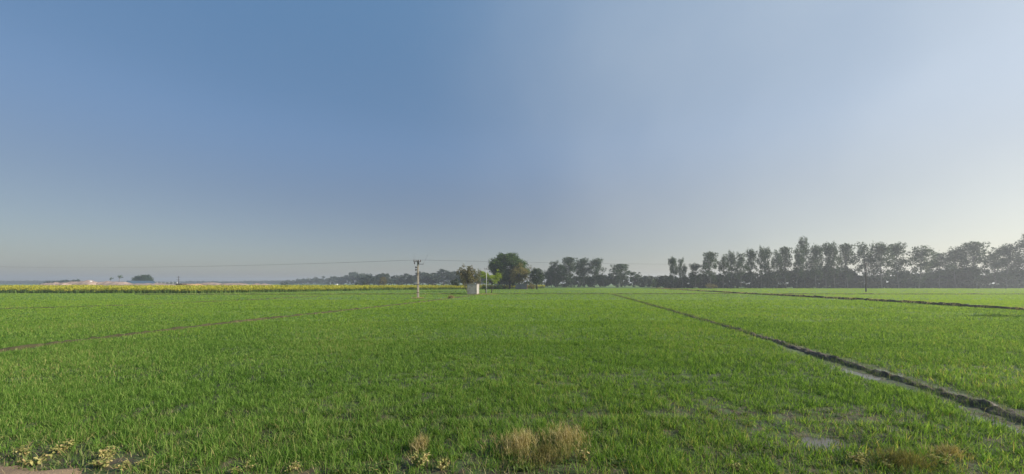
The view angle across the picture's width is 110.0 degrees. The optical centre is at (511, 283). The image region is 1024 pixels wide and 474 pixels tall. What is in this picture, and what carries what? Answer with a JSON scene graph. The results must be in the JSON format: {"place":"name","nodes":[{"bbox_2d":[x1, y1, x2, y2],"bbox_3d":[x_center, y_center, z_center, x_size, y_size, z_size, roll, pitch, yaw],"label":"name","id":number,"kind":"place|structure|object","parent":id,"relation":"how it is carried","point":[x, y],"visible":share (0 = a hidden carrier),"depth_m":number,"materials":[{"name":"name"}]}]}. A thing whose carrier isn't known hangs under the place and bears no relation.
{"place":"outdoors","nodes":[
{"label":"outdoors","id":0,"kind":"place"},
{"bbox_2d":[0,284,1023,473],"bbox_3d":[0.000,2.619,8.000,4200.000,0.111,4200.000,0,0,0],"label":"ground","id":1,"kind":"structure","parent":0,"point":[460,466],"depth_m":7.56,"materials":[{"name":"plant"}]},
{"bbox_2d":[12,441,33,458],"bbox_3d":[-7.220,2.508,5.282,0.191,0.235,0.233,0,0,-36],"label":"withered weed","id":2,"kind":"object","parent":1,"relation":"on","point":[22,448],"visible":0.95,"depth_m":5.29,"materials":[{"name":"yellow plant"}]},
{"bbox_2d":[17,453,53,465],"bbox_3d":[-6.840,2.547,5.158,0.358,0.154,0.281,0,0,18],"label":"withered weed","id":3,"kind":"object","parent":1,"relation":"on","point":[40,459],"visible":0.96,"depth_m":5.13,"materials":[{"name":"yellow plant"}]},
{"bbox_2d":[0,465,82,473],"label":"verge","id":4,"kind":"structure","parent":1,"relation":"on","point":[10,470],"depth_m":4.86,"materials":[{"name":"soil"}]},
{"bbox_2d":[46,438,75,452],"bbox_3d":[-6.897,2.529,5.503,0.209,0.196,0.290,0,0,-3],"label":"withered weed","id":5,"kind":"object","parent":1,"relation":"on","point":[60,448],"visible":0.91,"depth_m":5.51,"materials":[{"name":"yellow plant"}]},
{"bbox_2d":[72,280,97,284],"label":"sand heap","id":6,"kind":"object","parent":1,"relation":"on","point":[87,282],"visible":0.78,"depth_m":282.62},
{"bbox_2d":[89,456,115,467],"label":"withered weed","id":7,"kind":"object","parent":1,"relation":"on","point":[104,462],"visible":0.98,"depth_m":5.04,"materials":[{"name":"yellow plant"}]},
{"bbox_2d":[97,445,117,459],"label":"withered weed","id":8,"kind":"object","parent":1,"relation":"on","point":[101,453],"visible":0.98,"depth_m":5.27,"materials":[{"name":"yellow plant"}]},
{"bbox_2d":[96,281,131,285],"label":"sand heap","id":9,"kind":"object","parent":1,"relation":"on","point":[107,283],"visible":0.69,"depth_m":288.02,"materials":[{"name":"sand"}]},
{"bbox_2d":[112,456,152,470],"bbox_3d":[-5.316,2.537,5.003,0.379,0.163,0.235,0,0,-12],"label":"withered weed","id":10,"kind":"object","parent":1,"relation":"on","point":[125,464],"visible":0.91,"depth_m":5.00,"materials":[{"name":"yellow plant"}]},
{"bbox_2d":[126,281,154,283],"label":"shed","id":11,"kind":"structure","parent":1,"relation":"on","point":[140,282],"depth_m":306.96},
{"bbox_2d":[0,279,283,283],"bbox_3d":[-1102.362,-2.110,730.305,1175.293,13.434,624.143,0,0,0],"label":"distant hedge","id":12,"kind":"object","parent":1,"relation":"on","point":[78,280],"visible":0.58,"depth_m":951.45,"materials":[{"name":"green plant"}]},
{"bbox_2d":[131,274,154,281],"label":"round tree","id":13,"kind":"object","parent":1,"relation":"on","point":[145,277],"visible":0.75,"depth_m":326.79,"materials":[{"name":"green plant"}]},
{"bbox_2d":[123,283,174,284],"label":"sand heap","id":14,"kind":"object","parent":1,"relation":"on","point":[149,284],"visible":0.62,"depth_m":267.18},
{"bbox_2d":[0,296,314,308],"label":"field bank","id":15,"kind":"structure","parent":1,"relation":"on","point":[146,304],"depth_m":42.21,"materials":[{"name":"plant"}]},
{"bbox_2d":[184,460,205,472],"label":"withered weed","id":16,"kind":"object","parent":1,"relation":"on","point":[195,467],"visible":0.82,"depth_m":4.92,"materials":[{"name":"green plant"}]},
{"bbox_2d":[198,282,220,285],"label":"sand heap","id":17,"kind":"object","parent":1,"relation":"on","point":[211,283],"visible":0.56,"depth_m":281.34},
{"bbox_2d":[220,283,249,284],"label":"sand heap","id":18,"kind":"object","parent":1,"relation":"on","point":[234,284],"visible":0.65,"depth_m":276.64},
{"bbox_2d":[0,294,477,351],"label":"field bank","id":19,"kind":"structure","parent":1,"relation":"on","point":[92,337],"depth_m":19.97,"materials":[{"name":"plant"}]},
{"bbox_2d":[226,455,259,473],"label":"withered weed","id":20,"kind":"object","parent":1,"relation":"on","point":[246,466],"visible":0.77,"depth_m":4.94,"materials":[{"name":"green plant"}]},
{"bbox_2d":[0,284,544,292],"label":"mustard crop","id":21,"kind":"object","parent":1,"relation":"on","point":[22,288],"visible":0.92,"depth_m":102.91,"materials":[{"name":"yellow plant"}]},
{"bbox_2d":[285,461,300,471],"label":"withered weed","id":22,"kind":"object","parent":1,"relation":"on","point":[293,465],"visible":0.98,"depth_m":4.93,"materials":[{"name":"yellow plant"}]},
{"bbox_2d":[277,272,389,284],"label":"distant wood","id":23,"kind":"object","parent":1,"relation":"on","point":[352,277],"visible":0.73,"depth_m":536.03,"materials":[{"name":"green plant"}]},
{"bbox_2d":[327,465,352,473],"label":"withered weed","id":24,"kind":"object","parent":1,"relation":"on","point":[334,470],"visible":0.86,"depth_m":4.90,"materials":[{"name":"green plant"}]},
{"bbox_2d":[358,275,376,284],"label":"hazy tree","id":25,"kind":"object","parent":1,"relation":"on","point":[369,279],"visible":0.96,"depth_m":326.99,"materials":[{"name":"green plant"}]},
{"bbox_2d":[366,457,393,472],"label":"withered weed","id":26,"kind":"object","parent":1,"relation":"on","point":[388,464],"visible":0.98,"depth_m":4.99,"materials":[{"name":"green plant"}]},
{"bbox_2d":[378,277,386,284],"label":"yellow green tree","id":27,"kind":"object","parent":1,"relation":"on","point":[382,280],"visible":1,"depth_m":261.54,"materials":[{"name":"green plant"}]},
{"bbox_2d":[379,273,389,282],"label":"hazy tree","id":28,"kind":"object","parent":1,"relation":"on","point":[387,275],"visible":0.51,"depth_m":342.40,"materials":[{"name":"green plant"}]},
{"bbox_2d":[398,273,409,284],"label":"hazy tree","id":29,"kind":"object","parent":1,"relation":"on","point":[403,277],"visible":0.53,"depth_m":354.77,"materials":[{"name":"green plant"}]},
{"bbox_2d":[406,275,416,284],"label":"hazy tree","id":30,"kind":"object","parent":1,"relation":"on","point":[410,279],"visible":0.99,"depth_m":331.80,"materials":[{"name":"green plant"}]},
{"bbox_2d":[413,259,425,297],"bbox_3d":[-15.491,-1.100,60.982,2.479,8.000,0.412,0,0,-4],"label":"utility pole","id":31,"kind":"object","parent":1,"relation":"on","point":[417,269],"visible":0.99,"depth_m":60.88,"materials":[{"name":"concrete"}]},
{"bbox_2d":[410,451,430,467],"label":"withered weed","id":32,"kind":"object","parent":1,"relation":"on","point":[415,458],"visible":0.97,"depth_m":5.10,"materials":[{"name":"yellow plant"}]},
{"bbox_2d":[413,271,428,284],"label":"hazy tree","id":33,"kind":"object","parent":1,"relation":"on","point":[422,274],"visible":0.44,"depth_m":354.25,"materials":[{"name":"green plant"}]},
{"bbox_2d":[409,433,436,456],"bbox_3d":[-1.391,2.441,5.535,0.464,0.360,0.487,0,0,0],"label":"dry grass clump","id":34,"kind":"object","parent":1,"relation":"on","point":[419,443],"visible":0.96,"depth_m":5.53,"materials":[{"name":"plant"}]},
{"bbox_2d":[422,273,441,284],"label":"hazy tree","id":35,"kind":"object","parent":1,"relation":"on","point":[431,279],"visible":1,"depth_m":322.66,"materials":[{"name":"green plant"}]},
{"bbox_2d":[135,293,740,294],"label":"field bank","id":36,"kind":"structure","parent":1,"relation":"on","point":[497,293],"depth_m":83.94,"materials":[{"name":"plant"}]},
{"bbox_2d":[436,457,449,470],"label":"withered weed","id":37,"kind":"object","parent":1,"relation":"on","point":[443,464],"visible":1,"depth_m":4.98,"materials":[{"name":"yellow plant"}]},
{"bbox_2d":[437,269,449,284],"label":"hazy tree","id":38,"kind":"object","parent":1,"relation":"on","point":[443,277],"visible":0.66,"depth_m":347.63,"materials":[{"name":"green plant"}]},
{"bbox_2d":[360,278,543,285],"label":"wood floor growth","id":39,"kind":"object","parent":1,"relation":"on","point":[398,282],"visible":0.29,"depth_m":359.07,"materials":[{"name":"green plant"}]},
{"bbox_2d":[446,271,457,281],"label":"hazy tree","id":40,"kind":"object","parent":1,"relation":"on","point":[451,276],"visible":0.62,"depth_m":314.44,"materials":[{"name":"green plant"}]},
{"bbox_2d":[451,278,459,285],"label":"dark bush","id":41,"kind":"object","parent":1,"relation":"on","point":[455,283],"visible":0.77,"depth_m":149.73,"materials":[{"name":"green plant"}]},
{"bbox_2d":[456,265,481,290],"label":"brushy tree","id":42,"kind":"object","parent":1,"relation":"on","point":[466,276],"visible":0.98,"depth_m":105.54,"materials":[{"name":"green plant"}]},
{"bbox_2d":[467,284,478,294],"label":"pump house","id":43,"kind":"structure","parent":1,"relation":"on","point":[472,289],"depth_m":80.61,"materials":[{"name":"paint"}]},
{"bbox_2d":[481,269,501,292],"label":"lime tree","id":44,"kind":"object","parent":1,"relation":"on","point":[497,277],"visible":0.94,"depth_m":92.35,"materials":[{"name":"green plant"}]},
{"bbox_2d":[488,252,530,288],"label":"great tree","id":45,"kind":"object","parent":1,"relation":"on","point":[501,262],"visible":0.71,"depth_m":153.47,"materials":[{"name":"green plant"}]},
{"bbox_2d":[0,288,1023,473],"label":"wheat crop","id":46,"kind":"object","parent":1,"relation":"on","point":[71,394],"visible":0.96,"depth_m":10.60,"materials":[{"name":"green plant"}]},
{"bbox_2d":[0,405,1023,473],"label":"edge weeds","id":47,"kind":"object","parent":1,"relation":"on","point":[67,458],"visible":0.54,"depth_m":5.67,"materials":[{"name":"green plant"}]},
{"bbox_2d":[461,425,566,471],"bbox_3d":[-0.002,2.383,5.467,1.728,0.464,1.243,0,0,0],"label":"dry grass clump","id":48,"kind":"object","parent":1,"relation":"on","point":[520,440],"visible":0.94,"depth_m":5.43,"materials":[{"name":"plant"}]},
{"bbox_2d":[494,279,542,288],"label":"brushwood","id":49,"kind":"object","parent":1,"relation":"on","point":[514,283],"visible":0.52,"depth_m":156.15,"materials":[{"name":"green plant"}]},
{"bbox_2d":[507,262,530,283],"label":"olive tree","id":50,"kind":"object","parent":1,"relation":"on","point":[516,272],"visible":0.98,"depth_m":149.60,"materials":[{"name":"green plant"}]},
{"bbox_2d":[515,283,527,288],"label":"brick ruin","id":51,"kind":"object","parent":1,"relation":"on","point":[522,286],"visible":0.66,"depth_m":148.99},
{"bbox_2d":[512,456,532,471],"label":"withered weed","id":52,"kind":"object","parent":1,"relation":"on","point":[520,468],"visible":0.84,"depth_m":4.92,"materials":[{"name":"green plant"}]},
{"bbox_2d":[34,287,1023,423],"bbox_3d":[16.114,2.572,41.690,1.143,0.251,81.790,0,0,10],"label":"field bank","id":53,"kind":"structure","parent":1,"relation":"on","point":[990,408],"depth_m":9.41,"materials":[{"name":"plant"}]},
{"bbox_2d":[528,268,544,288],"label":"round tree","id":54,"kind":"object","parent":1,"relation":"on","point":[537,275],"visible":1,"depth_m":146.86,"materials":[{"name":"green plant"}]},
{"bbox_2d":[498,431,591,473],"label":"dry grass clump","id":55,"kind":"object","parent":1,"relation":"on","point":[543,449],"visible":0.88,"depth_m":5.17,"materials":[{"name":"plant"}]},
{"bbox_2d":[545,266,556,286],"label":"eucalyptus tree","id":56,"kind":"object","parent":1,"relation":"on","point":[551,279],"visible":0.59,"depth_m":211.42,"materials":[{"name":"green plant"}]},
{"bbox_2d":[549,261,562,287],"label":"eucalyptus tree","id":57,"kind":"object","parent":1,"relation":"on","point":[555,267],"visible":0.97,"depth_m":206.56,"materials":[{"name":"green plant"}]},
{"bbox_2d":[557,264,569,286],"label":"eucalyptus tree","id":58,"kind":"object","parent":1,"relation":"on","point":[562,278],"visible":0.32,"depth_m":213.92,"materials":[{"name":"green plant"}]},
{"bbox_2d":[525,419,607,462],"bbox_3d":[0.801,2.418,5.835,1.503,0.404,1.693,0,0,0],"label":"dry grass clump","id":59,"kind":"object","parent":1,"relation":"on","point":[566,432],"visible":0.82,"depth_m":5.73,"materials":[{"name":"plant"}]},
{"bbox_2d":[559,257,578,287],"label":"eucalyptus tree","id":60,"kind":"object","parent":1,"relation":"on","point":[568,266],"visible":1,"depth_m":204.73,"materials":[{"name":"green plant"}]},
{"bbox_2d":[573,262,586,286],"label":"eucalyptus tree","id":61,"kind":"object","parent":1,"relation":"on","point":[579,273],"visible":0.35,"depth_m":215.61,"materials":[{"name":"green plant"}]},
{"bbox_2d":[575,448,589,463],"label":"withered weed","id":62,"kind":"object","parent":1,"relation":"on","point":[583,457],"visible":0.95,"depth_m":5.12,"materials":[{"name":"yellow plant"}]},
{"bbox_2d":[576,257,591,286],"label":"eucalyptus tree","id":63,"kind":"object","parent":1,"relation":"on","point":[582,262],"visible":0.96,"depth_m":206.63,"materials":[{"name":"green plant"}]},
{"bbox_2d":[586,257,606,287],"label":"eucalyptus tree","id":64,"kind":"object","parent":1,"relation":"on","point":[597,265],"visible":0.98,"depth_m":203.69,"materials":[{"name":"green plant"}]},
{"bbox_2d":[604,457,630,468],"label":"withered weed","id":65,"kind":"object","parent":1,"relation":"on","point":[615,461],"visible":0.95,"depth_m":5.05,"materials":[{"name":"green plant"}]},
{"bbox_2d":[609,264,631,287],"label":"eucalyptus tree","id":66,"kind":"object","parent":1,"relation":"on","point":[616,268],"visible":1,"depth_m":199.83,"materials":[{"name":"green plant"}]},
{"bbox_2d":[630,271,642,280],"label":"flat topped tree","id":67,"kind":"object","parent":1,"relation":"on","point":[635,276],"visible":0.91,"depth_m":204.54,"materials":[{"name":"green plant"}]},
{"bbox_2d":[668,257,679,287],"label":"eucalyptus tree","id":68,"kind":"object","parent":1,"relation":"on","point":[673,271],"visible":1,"depth_m":170.82,"materials":[{"name":"green plant"}]},
{"bbox_2d":[677,256,687,283],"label":"eucalyptus tree","id":69,"kind":"object","parent":1,"relation":"on","point":[683,273],"visible":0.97,"depth_m":175.29,"materials":[{"name":"green plant"}]},
{"bbox_2d":[687,263,703,287],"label":"eucalyptus tree","id":70,"kind":"object","parent":1,"relation":"on","point":[692,274],"visible":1,"depth_m":172.05,"materials":[{"name":"green plant"}]},
{"bbox_2d":[701,251,718,285],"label":"eucalyptus tree","id":71,"kind":"object","parent":1,"relation":"on","point":[710,256],"visible":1,"depth_m":168.08,"materials":[{"name":"green plant"}]},
{"bbox_2d":[717,254,731,287],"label":"eucalyptus tree","id":72,"kind":"object","parent":1,"relation":"on","point":[723,267],"visible":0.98,"depth_m":172.32,"materials":[{"name":"green plant"}]},
{"bbox_2d":[726,251,737,283],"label":"eucalyptus tree","id":73,"kind":"object","parent":1,"relation":"on","point":[732,255],"visible":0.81,"depth_m":179.52,"materials":[{"name":"green plant"}]},
{"bbox_2d":[728,460,752,470],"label":"withered weed","id":74,"kind":"object","parent":1,"relation":"on","point":[737,466],"visible":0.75,"depth_m":4.99,"materials":[{"name":"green plant"}]},
{"bbox_2d":[732,252,749,288],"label":"eucalyptus tree","id":75,"kind":"object","parent":1,"relation":"on","point":[740,263],"visible":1,"depth_m":171.30,"materials":[{"name":"green plant"}]},
{"bbox_2d":[745,248,757,284],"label":"eucalyptus tree","id":76,"kind":"object","parent":1,"relation":"on","point":[752,254],"visible":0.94,"depth_m":175.40,"materials":[{"name":"green plant"}]},
{"bbox_2d":[756,245,766,285],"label":"eucalyptus tree","id":77,"kind":"object","parent":1,"relation":"on","point":[762,254],"visible":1,"depth_m":171.60,"materials":[{"name":"green plant"}]},
{"bbox_2d":[763,246,773,283],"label":"eucalyptus tree","id":78,"kind":"object","parent":1,"relation":"on","point":[768,267],"visible":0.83,"depth_m":177.88,"materials":[{"name":"green plant"}]},
{"bbox_2d":[770,250,785,281],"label":"eucalyptus tree","id":79,"kind":"object","parent":1,"relation":"on","point":[779,264],"visible":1,"depth_m":170.28,"materials":[{"name":"green plant"}]},
{"bbox_2d":[543,266,1023,287],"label":"undergrowth","id":80,"kind":"object","parent":1,"relation":"on","point":[964,280],"visible":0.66,"depth_m":183.06,"materials":[{"name":"green plant"}]},
{"bbox_2d":[779,246,792,287],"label":"eucalyptus tree","id":81,"kind":"object","parent":1,"relation":"on","point":[783,250],"visible":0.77,"depth_m":171.69,"materials":[{"name":"green plant"}]},
{"bbox_2d":[786,247,805,287],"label":"eucalyptus tree","id":82,"kind":"object","parent":1,"relation":"on","point":[797,257],"visible":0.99,"depth_m":169.66,"materials":[{"name":"green plant"}]},
{"bbox_2d":[795,236,810,287],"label":"eucalyptus tree","id":83,"kind":"object","parent":1,"relation":"on","point":[805,249],"visible":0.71,"depth_m":177.81,"materials":[{"name":"green plant"}]},
{"bbox_2d":[806,243,824,287],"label":"eucalyptus tree","id":84,"kind":"object","parent":1,"relation":"on","point":[815,250],"visible":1,"depth_m":170.11,"materials":[{"name":"green plant"}]},
{"bbox_2d":[819,241,834,287],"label":"eucalyptus tree","id":85,"kind":"object","parent":1,"relation":"on","point":[825,276],"visible":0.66,"depth_m":173.97,"materials":[{"name":"green plant"}]},
{"bbox_2d":[826,242,843,285],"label":"eucalyptus tree","id":86,"kind":"object","parent":1,"relation":"on","point":[834,252],"visible":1,"depth_m":169.92,"materials":[{"name":"green plant"}]},
{"bbox_2d":[652,287,1023,309],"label":"field bank","id":87,"kind":"structure","parent":1,"relation":"on","point":[951,304],"depth_m":46.87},
{"bbox_2d":[836,243,856,287],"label":"eucalyptus tree","id":88,"kind":"object","parent":1,"relation":"on","point":[846,249],"visible":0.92,"depth_m":172.74,"materials":[{"name":"green plant"}]},
{"bbox_2d":[848,450,866,465],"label":"withered weed","id":89,"kind":"object","parent":1,"relation":"on","point":[858,457],"visible":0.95,"depth_m":5.13,"materials":[{"name":"yellow plant"}]},
{"bbox_2d":[852,241,873,287],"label":"eucalyptus tree","id":90,"kind":"object","parent":1,"relation":"on","point":[861,249],"visible":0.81,"depth_m":177.58,"materials":[{"name":"green plant"}]},
{"bbox_2d":[865,262,868,291],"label":"utility pole","id":91,"kind":"object","parent":1,"relation":"on","point":[865,277],"visible":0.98,"depth_m":103.97,"materials":[{"name":"grey concrete"}]},
{"bbox_2d":[866,240,895,287],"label":"eucalyptus tree","id":92,"kind":"object","parent":1,"relation":"on","point":[881,249],"visible":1,"depth_m":170.51,"materials":[{"name":"green plant"}]},
{"bbox_2d":[883,458,896,468],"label":"withered weed","id":93,"kind":"object","parent":1,"relation":"on","point":[887,463],"visible":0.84,"depth_m":5.01,"materials":[{"name":"green plant"}]},
{"bbox_2d":[768,293,1017,293],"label":"field bank","id":94,"kind":"structure","parent":1,"relation":"on","point":[872,293],"depth_m":82.36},
{"bbox_2d":[883,242,911,287],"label":"eucalyptus tree","id":95,"kind":"object","parent":1,"relation":"on","point":[896,249],"visible":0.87,"depth_m":172.84,"materials":[{"name":"green plant"}]},
{"bbox_2d":[862,443,966,473],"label":"dry grass clump","id":96,"kind":"object","parent":1,"relation":"on","point":[901,456],"visible":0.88,"depth_m":5.05,"materials":[{"name":"plant"}]},
{"bbox_2d":[904,245,939,288],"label":"eucalyptus tree","id":97,"kind":"object","parent":1,"relation":"on","point":[921,257],"visible":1,"depth_m":168.68,"materials":[{"name":"green plant"}]},
{"bbox_2d":[921,251,958,287],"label":"eucalyptus tree","id":98,"kind":"object","parent":1,"relation":"on","point":[940,262],"visible":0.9,"depth_m":172.91,"materials":[{"name":"green plant"}]},
{"bbox_2d":[929,454,954,466],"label":"withered weed","id":99,"kind":"object","parent":1,"relation":"on","point":[944,460],"visible":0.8,"depth_m":5.06,"materials":[{"name":"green plant"}]},
{"bbox_2d":[919,441,973,461],"bbox_3d":[6.476,2.463,5.295,0.761,0.326,0.443,0,0,10],"label":"dry grass clump","id":100,"kind":"object","parent":1,"relation":"on","point":[954,450],"visible":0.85,"depth_m":5.29,"materials":[{"name":"plant"}]},
{"bbox_2d":[942,246,969,287],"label":"eucalyptus tree","id":101,"kind":"object","parent":1,"relation":"on","point":[958,252],"visible":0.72,"depth_m":174.64,"materials":[{"name":"green plant"}]},
{"bbox_2d":[952,444,978,457],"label":"withered weed","id":102,"kind":"object","parent":1,"relation":"on","point":[973,452],"visible":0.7,"depth_m":5.44,"materials":[{"name":"green plant"}]},
{"bbox_2d":[956,241,991,288],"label":"eucalyptus tree","id":103,"kind":"object","parent":1,"relation":"on","point":[976,255],"visible":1,"depth_m":170.00,"materials":[{"name":"green plant"}]},
{"bbox_2d":[981,252,1012,283],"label":"eucalyptus tree","id":104,"kind":"object","parent":1,"relation":"on","point":[991,265],"visible":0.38,"depth_m":180.21,"materials":[{"name":"green plant"}]},
{"bbox_2d":[989,243,1023,288],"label":"eucalyptus tree","id":105,"kind":"object","parent":1,"relation":"on","point":[1007,251],"visible":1,"depth_m":170.28,"materials":[{"name":"green plant"}]},
{"bbox_2d":[1010,234,1023,282],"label":"eucalyptus tree","id":106,"kind":"object","parent":1,"relation":"on","point":[1019,254],"visible":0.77,"depth_m":168.27,"materials":[{"name":"green plant"}]},
{"bbox_2d":[0,0,1023,283],"label":"sky","id":107,"kind":"structure","parent":0,"point":[159,139],"materials":[{"name":"blue"}]},
{"bbox_2d":[799,436,850,451],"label":"water","id":108,"kind":"structure","parent":0,"point":[819,441],"depth_m":5.93,"materials":[{"name":"grey liquid"}]},
{"bbox_2d":[819,357,1023,435],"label":"water","id":109,"kind":"structure","parent":0,"point":[879,378],"depth_m":9.07,"materials":[{"name":"grey liquid"}]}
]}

